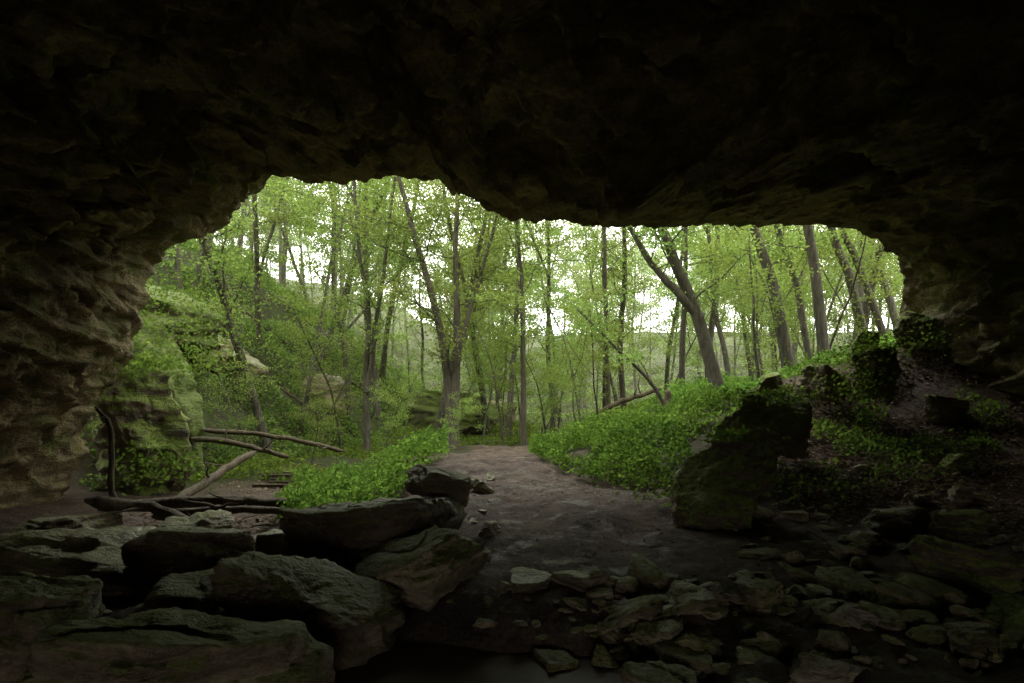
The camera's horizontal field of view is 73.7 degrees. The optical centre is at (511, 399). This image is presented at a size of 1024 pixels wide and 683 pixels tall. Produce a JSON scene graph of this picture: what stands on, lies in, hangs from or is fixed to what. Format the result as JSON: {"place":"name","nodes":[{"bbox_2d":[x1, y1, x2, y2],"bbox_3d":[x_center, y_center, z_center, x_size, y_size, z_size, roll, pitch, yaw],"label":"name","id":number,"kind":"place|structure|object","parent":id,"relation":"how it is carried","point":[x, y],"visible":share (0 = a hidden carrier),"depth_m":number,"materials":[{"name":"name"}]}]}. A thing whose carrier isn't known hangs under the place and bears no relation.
{"place":"outdoors","nodes":[
{"label":"outdoors","id":0,"kind":"place"},
{"bbox_2d":[0,246,1023,682],"bbox_3d":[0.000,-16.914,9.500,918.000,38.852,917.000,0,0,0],"label":"ground","id":1,"kind":"structure","parent":0,"point":[682,552],"depth_m":8.66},
{"bbox_2d":[0,571,104,682],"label":"boulder","id":2,"kind":"object","parent":1,"relation":"on","point":[33,606],"visible":0.6,"depth_m":4.74,"materials":[{"name":"stone"}]},
{"bbox_2d":[9,511,124,532],"bbox_3d":[-6.217,1.879,9.635,1.478,0.554,0.903,0,0,-33],"label":"slab","id":3,"kind":"object","parent":1,"relation":"on","point":[102,520],"visible":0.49,"depth_m":9.48,"materials":[{"name":"stone"}]},
{"bbox_2d":[0,526,257,595],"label":"limestone slab","id":4,"kind":"structure","parent":1,"relation":"on","point":[93,553],"depth_m":7.56,"materials":[{"name":"stone"}]},
{"bbox_2d":[84,495,190,518],"bbox_3d":[-5.062,1.698,10.057,2.123,0.617,1.015,0,0,17],"label":"fallen log","id":5,"kind":"object","parent":1,"relation":"on","point":[121,505],"visible":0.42,"depth_m":10.10,"materials":[{"name":"brown wood"}]},
{"bbox_2d":[90,406,116,510],"bbox_3d":[-6.113,0.898,10.276,0.488,1.609,0.272,0,0,0],"label":"dead branch","id":6,"kind":"object","parent":5,"relation":"on","point":[111,471],"visible":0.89,"depth_m":10.22,"materials":[{"name":"brown wood"}]},
{"bbox_2d":[92,362,194,496],"bbox_3d":[-8.484,0.791,15.933,2.314,3.580,2.279,0,0,-11],"label":"mossy outcrop","id":7,"kind":"object","parent":1,"relation":"on","point":[139,412],"visible":0.58,"depth_m":15.16,"materials":[{"name":"stone"}]},
{"bbox_2d":[132,322,205,479],"bbox_3d":[-10.316,0.438,19.230,3.721,5.202,3.243,0,0,38],"label":"mossy outcrop","id":8,"kind":"object","parent":1,"relation":"on","point":[188,399],"visible":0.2,"depth_m":18.66,"materials":[{"name":"stone"}]},
{"bbox_2d":[14,607,335,682],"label":"boulder","id":9,"kind":"object","parent":1,"relation":"on","point":[171,645],"visible":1,"depth_m":3.87,"materials":[{"name":"stone"}]},
{"bbox_2d":[140,569,218,614],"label":"boulder","id":10,"kind":"object","parent":1,"relation":"on","point":[189,591],"visible":0.24,"depth_m":5.62,"materials":[{"name":"stone"}]},
{"bbox_2d":[141,284,225,364],"bbox_3d":[-11.985,-2.720,23.626,3.790,3.012,3.552,0,0,26],"label":"mossy outcrop","id":11,"kind":"object","parent":1,"relation":"on","point":[198,337],"visible":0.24,"depth_m":23.08,"materials":[{"name":"stone"}]},
{"bbox_2d":[121,525,255,593],"bbox_3d":[-3.243,1.691,7.162,0.997,0.815,1.168,0,0,18],"label":"boulder","id":12,"kind":"object","parent":1,"relation":"on","point":[150,559],"visible":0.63,"depth_m":6.80,"materials":[{"name":"stone"}]},
{"bbox_2d":[155,509,233,529],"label":"limestone slab","id":13,"kind":"structure","parent":1,"relation":"on","point":[219,519],"depth_m":9.29,"materials":[{"name":"stone"}]},
{"bbox_2d":[97,492,301,511],"bbox_3d":[-5.164,1.708,11.279,3.262,0.440,0.699,0,0,-10],"label":"fallen log","id":14,"kind":"object","parent":1,"relation":"on","point":[213,499],"visible":0.53,"depth_m":11.46,"materials":[{"name":"brown wood"}]},
{"bbox_2d":[173,451,255,508],"bbox_3d":[-6.155,1.615,14.292,0.291,0.866,3.438,0,0,7],"label":"fallen log","id":15,"kind":"object","parent":1,"relation":"on","point":[208,480],"visible":0.81,"depth_m":14.08,"materials":[{"name":"brown wood"}]},
{"bbox_2d":[151,497,296,520],"bbox_3d":[-4.519,1.705,10.903,2.360,0.418,0.466,0,0,-13],"label":"fallen log","id":16,"kind":"object","parent":1,"relation":"on","point":[252,509],"visible":0.73,"depth_m":10.87,"materials":[{"name":"brown wood"}]},
{"bbox_2d":[185,346,280,469],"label":"sapling","id":17,"kind":"object","parent":1,"relation":"on","point":[230,406],"visible":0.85,"depth_m":20.45,"materials":[{"name":"green plant"}]},
{"bbox_2d":[202,335,268,382],"bbox_3d":[-11.248,-1.657,26.975,3.588,2.026,2.109,0,0,27],"label":"rock ledge","id":18,"kind":"object","parent":1,"relation":"on","point":[255,362],"visible":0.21,"depth_m":26.11,"materials":[{"name":"stone"}]},
{"bbox_2d":[181,177,294,454],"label":"forest tree","id":19,"kind":"object","parent":1,"relation":"on","point":[229,322],"visible":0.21,"depth_m":21.49,"materials":[{"name":"green plant"}]},
{"bbox_2d":[79,239,420,491],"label":"hillside undergrowth","id":20,"kind":"object","parent":1,"relation":"on","point":[274,288],"visible":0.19,"depth_m":30.73,"materials":[{"name":"green plant"}]},
{"bbox_2d":[251,529,286,554],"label":"boulder","id":21,"kind":"object","parent":1,"relation":"on","point":[270,542],"visible":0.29,"depth_m":8.34,"materials":[{"name":"stone"}]},
{"bbox_2d":[201,428,345,451],"bbox_3d":[-6.447,1.087,18.511,3.848,0.666,0.867,0,0,10],"label":"fallen log","id":22,"kind":"object","parent":1,"relation":"on","point":[266,435],"visible":0.98,"depth_m":18.33,"materials":[{"name":"brown wood"}]},
{"bbox_2d":[227,175,334,352],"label":"forest tree","id":23,"kind":"object","parent":1,"relation":"on","point":[257,264],"visible":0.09,"depth_m":28.98,"materials":[{"name":"green plant"}]},
{"bbox_2d":[207,551,405,670],"bbox_3d":[-1.570,1.774,5.257,1.614,0.942,1.204,17,-1,-33],"label":"boulder","id":24,"kind":"object","parent":1,"relation":"on","point":[352,619],"visible":0.66,"depth_m":5.02,"materials":[{"name":"stone"}]},
{"bbox_2d":[299,374,346,416],"bbox_3d":[-9.686,-0.151,30.945,4.710,2.107,2.532,0,0,-6],"label":"rock ledge","id":25,"kind":"object","parent":1,"relation":"on","point":[323,380],"visible":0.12,"depth_m":30.84,"materials":[{"name":"stone"}]},
{"bbox_2d":[241,177,412,431],"bbox_3d":[-7.483,-6.752,30.394,6.455,16.441,8.971,-3,-2,36],"label":"forest tree","id":26,"kind":"object","parent":1,"relation":"on","point":[304,288],"visible":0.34,"depth_m":28.08,"materials":[{"name":"green plant"}]},
{"bbox_2d":[257,291,397,449],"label":"sapling","id":27,"kind":"object","parent":1,"relation":"on","point":[297,336],"visible":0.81,"depth_m":26.15,"materials":[{"name":"green plant"}]},
{"bbox_2d":[281,334,401,454],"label":"sapling","id":28,"kind":"object","parent":1,"relation":"on","point":[343,379],"visible":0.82,"depth_m":25.60,"materials":[{"name":"green plant"}]},
{"bbox_2d":[267,176,440,423],"bbox_3d":[-6.834,-8.539,33.608,9.486,19.624,9.104,-6,0,-25],"label":"forest tree","id":29,"kind":"object","parent":1,"relation":"on","point":[375,375],"visible":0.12,"depth_m":33.90,"materials":[{"name":"green plant"}]},
{"bbox_2d":[277,497,433,572],"bbox_3d":[-1.569,1.514,7.141,1.821,1.055,1.435,-8,8,-11],"label":"boulder","id":30,"kind":"object","parent":1,"relation":"on","point":[349,535],"visible":0.48,"depth_m":6.67,"materials":[{"name":"stone"}]},
{"bbox_2d":[257,175,455,456],"bbox_3d":[-4.868,-4.891,25.201,8.289,14.550,6.334,0,0,0],"label":"twin stem tree","id":31,"kind":"object","parent":1,"relation":"on","point":[369,359],"visible":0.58,"depth_m":24.92,"materials":[{"name":"green plant"}]},
{"bbox_2d":[265,175,453,421],"bbox_3d":[-7.599,-6.950,30.825,10.520,16.155,6.783,0,0,-25],"label":"forest tree","id":32,"kind":"object","parent":1,"relation":"on","point":[341,329],"visible":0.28,"depth_m":30.81,"materials":[{"name":"green plant"}]},
{"bbox_2d":[273,421,449,523],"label":"undergrowth","id":33,"kind":"object","parent":1,"relation":"on","point":[313,490],"visible":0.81,"depth_m":12.90,"materials":[{"name":"green plant"}]},
{"bbox_2d":[316,175,429,364],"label":"forest tree","id":34,"kind":"object","parent":1,"relation":"on","point":[344,292],"visible":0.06,"depth_m":33.98,"materials":[{"name":"green plant"}]},
{"bbox_2d":[366,370,438,463],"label":"sapling","id":35,"kind":"object","parent":1,"relation":"on","point":[390,400],"visible":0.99,"depth_m":20.81,"materials":[{"name":"green plant"}]},
{"bbox_2d":[357,175,467,379],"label":"forest tree","id":36,"kind":"object","parent":1,"relation":"on","point":[383,361],"visible":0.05,"depth_m":39.05,"materials":[{"name":"green plant"}]},
{"bbox_2d":[370,188,460,388],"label":"forest tree","id":37,"kind":"object","parent":1,"relation":"on","point":[421,334],"visible":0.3,"depth_m":49.33,"materials":[{"name":"green plant"}]},
{"bbox_2d":[354,525,487,611],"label":"limestone slab","id":38,"kind":"structure","parent":1,"relation":"on","point":[427,569],"depth_m":5.80,"materials":[{"name":"stone"}]},
{"bbox_2d":[189,358,661,483],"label":"undergrowth","id":39,"kind":"object","parent":1,"relation":"on","point":[260,467],"visible":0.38,"depth_m":24.14,"materials":[{"name":"green plant"}]},
{"bbox_2d":[384,496,467,532],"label":"boulder","id":40,"kind":"object","parent":1,"relation":"on","point":[449,512],"visible":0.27,"depth_m":7.34,"materials":[{"name":"stone"}]},
{"bbox_2d":[404,464,473,507],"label":"limestone slab","id":41,"kind":"structure","parent":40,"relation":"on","point":[424,481],"depth_m":7.90,"materials":[{"name":"stone"}]},
{"bbox_2d":[315,176,577,447],"bbox_3d":[-2.155,-4.920,23.692,9.158,13.850,7.150,0,0,27],"label":"forked tree","id":42,"kind":"object","parent":1,"relation":"on","point":[451,380],"visible":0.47,"depth_m":23.92,"materials":[{"name":"green plant"}]},
{"bbox_2d":[403,388,505,440],"bbox_3d":[-3.113,1.063,36.937,6.159,3.363,3.037,0,0,-11],"label":"rock ledge","id":43,"kind":"object","parent":1,"relation":"on","point":[424,416],"visible":0.34,"depth_m":36.05,"materials":[{"name":"stone"}]},
{"bbox_2d":[395,180,530,434],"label":"forest tree","id":44,"kind":"object","parent":1,"relation":"on","point":[482,394],"visible":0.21,"depth_m":33.26,"materials":[{"name":"green plant"}]},
{"bbox_2d":[411,179,516,374],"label":"forest tree","id":45,"kind":"object","parent":1,"relation":"on","point":[462,298],"visible":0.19,"depth_m":40.24,"materials":[{"name":"green plant"}]},
{"bbox_2d":[401,183,550,436],"bbox_3d":[-0.765,-7.223,32.290,7.959,18.678,7.197,-1,-4,37],"label":"forest tree","id":46,"kind":"object","parent":1,"relation":"on","point":[441,412],"visible":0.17,"depth_m":32.53,"materials":[{"name":"green plant"}]},
{"bbox_2d":[433,305,531,445],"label":"sapling","id":47,"kind":"object","parent":1,"relation":"on","point":[495,382],"visible":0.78,"depth_m":25.57,"materials":[{"name":"green plant"}]},
{"bbox_2d":[452,312,535,439],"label":"sapling","id":48,"kind":"object","parent":1,"relation":"on","point":[481,383],"visible":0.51,"depth_m":33.82,"materials":[{"name":"green plant"}]},
{"bbox_2d":[189,240,804,427],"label":"forest floor undergrowth","id":49,"kind":"object","parent":1,"relation":"on","point":[528,414],"visible":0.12,"depth_m":75.25,"materials":[{"name":"plant"}]},
{"bbox_2d":[435,196,581,400],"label":"forest tree","id":50,"kind":"object","parent":1,"relation":"on","point":[501,323],"visible":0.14,"depth_m":43.14,"materials":[{"name":"green plant"}]},
{"bbox_2d":[0,0,1023,509],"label":"cave","id":51,"kind":"structure","parent":1,"relation":"on","point":[138,138],"depth_m":10.26},
{"bbox_2d":[454,195,573,445],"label":"slender tree","id":52,"kind":"object","parent":1,"relation":"on","point":[522,416],"visible":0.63,"depth_m":23.87,"materials":[{"name":"green plant"}]},
{"bbox_2d":[509,567,551,592],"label":"stone","id":53,"kind":"object","parent":1,"relation":"on","point":[526,580],"visible":0.92,"depth_m":5.95,"materials":[{"name":"stone"}]},
{"bbox_2d":[460,198,611,439],"bbox_3d":[0.116,-6.134,30.810,6.912,16.746,8.111,0,0,-23],"label":"forest tree","id":54,"kind":"object","parent":1,"relation":"on","point":[511,392],"visible":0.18,"depth_m":30.88,"materials":[{"name":"green plant"}]},
{"bbox_2d":[496,337,582,435],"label":"sapling","id":55,"kind":"object","parent":1,"relation":"on","point":[539,383],"visible":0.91,"depth_m":25.24,"materials":[{"name":"green plant"}]},
{"bbox_2d":[78,247,1002,508],"bbox_3d":[-6.171,-1.478,23.663,23.768,7.582,35.580,0,0,-16],"label":"ivy","id":56,"kind":"object","parent":1,"relation":"on","point":[153,362],"visible":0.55,"depth_m":13.06,"materials":[{"name":"green plant"}]},
{"bbox_2d":[198,176,903,415],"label":"distant trees","id":57,"kind":"object","parent":1,"relation":"on","point":[295,239],"visible":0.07,"depth_m":64.07,"materials":[{"name":"green plant"}]},
{"bbox_2d":[503,274,608,420],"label":"sapling","id":58,"kind":"object","parent":1,"relation":"on","point":[554,317],"visible":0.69,"depth_m":29.11,"materials":[{"name":"green plant"}]},
{"bbox_2d":[533,648,579,671],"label":"stone","id":59,"kind":"object","parent":1,"relation":"on","point":[554,660],"visible":0.54,"depth_m":4.97,"materials":[{"name":"stone"}]},
{"bbox_2d":[101,443,1023,682],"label":"loose stones","id":60,"kind":"object","parent":1,"relation":"on","point":[919,602],"visible":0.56,"depth_m":5.40,"materials":[{"name":"stone"}]},
{"bbox_2d":[101,404,1023,602],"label":"twigs","id":61,"kind":"object","parent":1,"relation":"on","point":[270,527],"visible":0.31,"depth_m":9.41,"materials":[{"name":"brown wood"}]},
{"bbox_2d":[497,219,636,430],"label":"forest tree","id":62,"kind":"object","parent":1,"relation":"on","point":[547,313],"visible":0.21,"depth_m":36.83,"materials":[{"name":"green plant"}]},
{"bbox_2d":[546,225,636,400],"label":"forest tree","id":63,"kind":"object","parent":1,"relation":"on","point":[599,281],"visible":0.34,"depth_m":45.38,"materials":[{"name":"green plant"}]},
{"bbox_2d":[549,286,642,416],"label":"sapling","id":64,"kind":"object","parent":1,"relation":"on","point":[593,354],"visible":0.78,"depth_m":24.09,"materials":[{"name":"green plant"}]},
{"bbox_2d":[548,286,665,405],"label":"leaning sapling","id":65,"kind":"object","parent":1,"relation":"on","point":[640,370],"visible":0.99,"depth_m":20.87,"materials":[{"name":"green plant"}]},
{"bbox_2d":[556,223,663,412],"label":"forest tree","id":66,"kind":"object","parent":1,"relation":"on","point":[616,317],"visible":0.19,"depth_m":37.86,"materials":[{"name":"green plant"}]},
{"bbox_2d":[575,226,657,407],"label":"forest tree","id":67,"kind":"object","parent":1,"relation":"on","point":[622,390],"visible":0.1,"depth_m":33.41,"materials":[{"name":"green plant"}]},
{"bbox_2d":[527,378,741,489],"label":"undergrowth","id":68,"kind":"object","parent":1,"relation":"on","point":[616,432],"visible":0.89,"depth_m":13.09,"materials":[{"name":"green plant"}]},
{"bbox_2d":[564,226,705,413],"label":"forest tree","id":69,"kind":"object","parent":1,"relation":"on","point":[606,356],"visible":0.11,"depth_m":30.74,"materials":[{"name":"green plant"}]},
{"bbox_2d":[617,661,697,682],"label":"stone","id":70,"kind":"object","parent":1,"relation":"on","point":[648,672],"visible":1,"depth_m":4.54,"materials":[{"name":"stone"}]},
{"bbox_2d":[464,410,852,607],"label":"leaf litter","id":71,"kind":"object","parent":1,"relation":"on","point":[615,524],"visible":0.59,"depth_m":8.53,"materials":[{"name":"brown plant"}]},
{"bbox_2d":[555,221,771,391],"bbox_3d":[4.376,-4.937,19.011,5.805,10.465,5.244,0,0,-22],"label":"leaning tree","id":72,"kind":"object","parent":1,"relation":"on","point":[684,294],"visible":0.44,"depth_m":19.34,"materials":[{"name":"green plant"}]},
{"bbox_2d":[643,225,747,390],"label":"forest tree","id":73,"kind":"object","parent":1,"relation":"on","point":[667,364],"visible":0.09,"depth_m":37.90,"materials":[{"name":"green plant"}]},
{"bbox_2d":[644,225,760,381],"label":"forest tree","id":74,"kind":"object","parent":1,"relation":"on","point":[721,338],"visible":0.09,"depth_m":31.40,"materials":[{"name":"green plant"}]},
{"bbox_2d":[653,225,767,391],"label":"forest tree","id":75,"kind":"object","parent":1,"relation":"on","point":[683,310],"visible":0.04,"depth_m":26.28,"materials":[{"name":"green plant"}]},
{"bbox_2d":[670,429,777,529],"bbox_3d":[2.628,1.012,8.530,1.188,1.318,1.080,13,-10,-17],"label":"boulder","id":76,"kind":"object","parent":1,"relation":"on","point":[720,484],"visible":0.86,"depth_m":8.20,"materials":[{"name":"stone"}]},
{"bbox_2d":[689,226,802,376],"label":"sapling","id":77,"kind":"object","parent":1,"relation":"on","point":[747,310],"visible":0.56,"depth_m":25.55,"materials":[{"name":"green plant"}]},
{"bbox_2d":[675,224,827,385],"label":"sapling","id":78,"kind":"object","parent":1,"relation":"on","point":[751,289],"visible":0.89,"depth_m":18.48,"materials":[{"name":"green plant"}]},
{"bbox_2d":[613,330,898,412],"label":"undergrowth","id":79,"kind":"object","parent":1,"relation":"on","point":[742,383],"visible":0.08,"depth_m":19.01,"materials":[{"name":"green plant"}]},
{"bbox_2d":[689,224,823,360],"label":"maple tree","id":80,"kind":"object","parent":1,"relation":"on","point":[803,327],"visible":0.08,"depth_m":22.87,"materials":[{"name":"green plant"}]},
{"bbox_2d":[733,577,784,616],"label":"stone","id":81,"kind":"object","parent":1,"relation":"on","point":[758,597],"visible":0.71,"depth_m":5.41,"materials":[{"name":"stone"}]},
{"bbox_2d":[715,390,813,459],"bbox_3d":[3.860,0.297,10.208,1.506,0.973,0.997,16,2,-6],"label":"boulder","id":82,"kind":"object","parent":1,"relation":"on","point":[795,424],"visible":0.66,"depth_m":9.99,"materials":[{"name":"stone"}]},
{"bbox_2d":[689,224,850,367],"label":"sapling","id":83,"kind":"object","parent":1,"relation":"on","point":[765,284],"visible":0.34,"depth_m":22.00,"materials":[{"name":"green plant"}]},
{"bbox_2d":[725,225,819,375],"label":"maple tree","id":84,"kind":"object","parent":1,"relation":"on","point":[784,342],"visible":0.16,"depth_m":19.80,"materials":[{"name":"green plant"}]},
{"bbox_2d":[722,225,836,369],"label":"sapling","id":85,"kind":"object","parent":1,"relation":"on","point":[780,265],"visible":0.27,"depth_m":30.79,"materials":[{"name":"green plant"}]},
{"bbox_2d":[736,225,847,357],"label":"maple tree","id":86,"kind":"object","parent":1,"relation":"on","point":[821,329],"visible":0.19,"depth_m":18.70,"materials":[{"name":"green plant"}]},
{"bbox_2d":[789,654,861,682],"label":"stone","id":87,"kind":"object","parent":1,"relation":"on","point":[820,670],"visible":0.99,"depth_m":4.14,"materials":[{"name":"stone"}]},
{"bbox_2d":[810,364,851,402],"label":"boulder","id":88,"kind":"object","parent":1,"relation":"on","point":[820,381],"visible":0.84,"depth_m":12.15,"materials":[{"name":"stone"}]},
{"bbox_2d":[776,228,886,337],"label":"maple tree","id":89,"kind":"object","parent":1,"relation":"on","point":[875,314],"visible":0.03,"depth_m":21.97,"materials":[{"name":"green plant"}]},
{"bbox_2d":[815,630,851,655],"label":"stone","id":90,"kind":"object","parent":1,"relation":"on","point":[834,641],"visible":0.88,"depth_m":4.63,"materials":[{"name":"stone"}]},
{"bbox_2d":[766,227,902,348],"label":"sapling","id":91,"kind":"object","parent":1,"relation":"on","point":[846,301],"visible":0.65,"depth_m":19.94,"materials":[{"name":"green plant"}]},
{"bbox_2d":[778,225,901,359],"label":"sapling","id":92,"kind":"object","parent":1,"relation":"on","point":[855,241],"visible":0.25,"depth_m":23.92,"materials":[{"name":"green plant"}]},
{"bbox_2d":[814,566,877,603],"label":"stone","id":93,"kind":"object","parent":1,"relation":"on","point":[849,584],"visible":0.71,"depth_m":5.74,"materials":[{"name":"stone"}]},
{"bbox_2d":[827,602,883,628],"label":"stone","id":94,"kind":"object","parent":1,"relation":"on","point":[849,614],"visible":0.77,"depth_m":5.00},
{"bbox_2d":[817,227,895,331],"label":"maple tree","id":95,"kind":"object","parent":1,"relation":"on","point":[847,272],"visible":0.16,"depth_m":20.89,"materials":[{"name":"green plant"}]},
{"bbox_2d":[712,357,1022,478],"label":"undergrowth","id":96,"kind":"object","parent":1,"relation":"on","point":[883,439],"visible":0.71,"depth_m":11.02,"materials":[{"name":"green plant"}]},
{"bbox_2d":[851,346,901,400],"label":"boulder","id":97,"kind":"object","parent":1,"relation":"on","point":[890,366],"visible":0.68,"depth_m":11.50,"materials":[{"name":"stone"}]},
{"bbox_2d":[731,347,1023,546],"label":"leaf litter","id":98,"kind":"object","parent":1,"relation":"on","point":[861,512],"visible":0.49,"depth_m":9.78,"materials":[{"name":"brown plant"}]},
{"bbox_2d":[860,506,931,536],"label":"boulder","id":99,"kind":"object","parent":1,"relation":"on","point":[910,521],"visible":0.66,"depth_m":7.53,"materials":[{"name":"stone"}]},
{"bbox_2d":[892,311,949,351],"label":"boulder","id":100,"kind":"object","parent":1,"relation":"on","point":[913,319],"visible":0.62,"depth_m":13.26,"materials":[{"name":"stone"}]},
{"bbox_2d":[922,394,969,423],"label":"boulder","id":101,"kind":"object","parent":1,"relation":"on","point":[938,409],"visible":0.84,"depth_m":11.39,"materials":[{"name":"stone"}]},
{"bbox_2d":[927,509,992,543],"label":"boulder","id":102,"kind":"object","parent":1,"relation":"on","point":[964,526],"visible":1,"depth_m":6.81,"materials":[{"name":"stone"}]},
{"bbox_2d":[907,534,1023,596],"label":"boulder","id":103,"kind":"object","parent":1,"relation":"on","point":[967,569],"visible":0.61,"depth_m":5.90,"materials":[{"name":"stone"}]},
{"bbox_2d":[944,620,1005,659],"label":"stone","id":104,"kind":"object","parent":1,"relation":"on","point":[972,640],"visible":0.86,"depth_m":4.47,"materials":[{"name":"stone"}]},
{"bbox_2d":[985,593,1023,625],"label":"stone","id":105,"kind":"object","parent":1,"relation":"on","point":[1003,609],"visible":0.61,"depth_m":4.91,"materials":[{"name":"stone"}]},
{"bbox_2d":[335,643,707,682],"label":"stream water","id":106,"kind":"structure","parent":0,"point":[440,663],"depth_m":4.88,"materials":[{"name":"brown liquid"}]},
{"bbox_2d":[214,178,901,335],"label":"sky","id":107,"kind":"structure","parent":0,"point":[295,248],"materials":[{"name":"white"}]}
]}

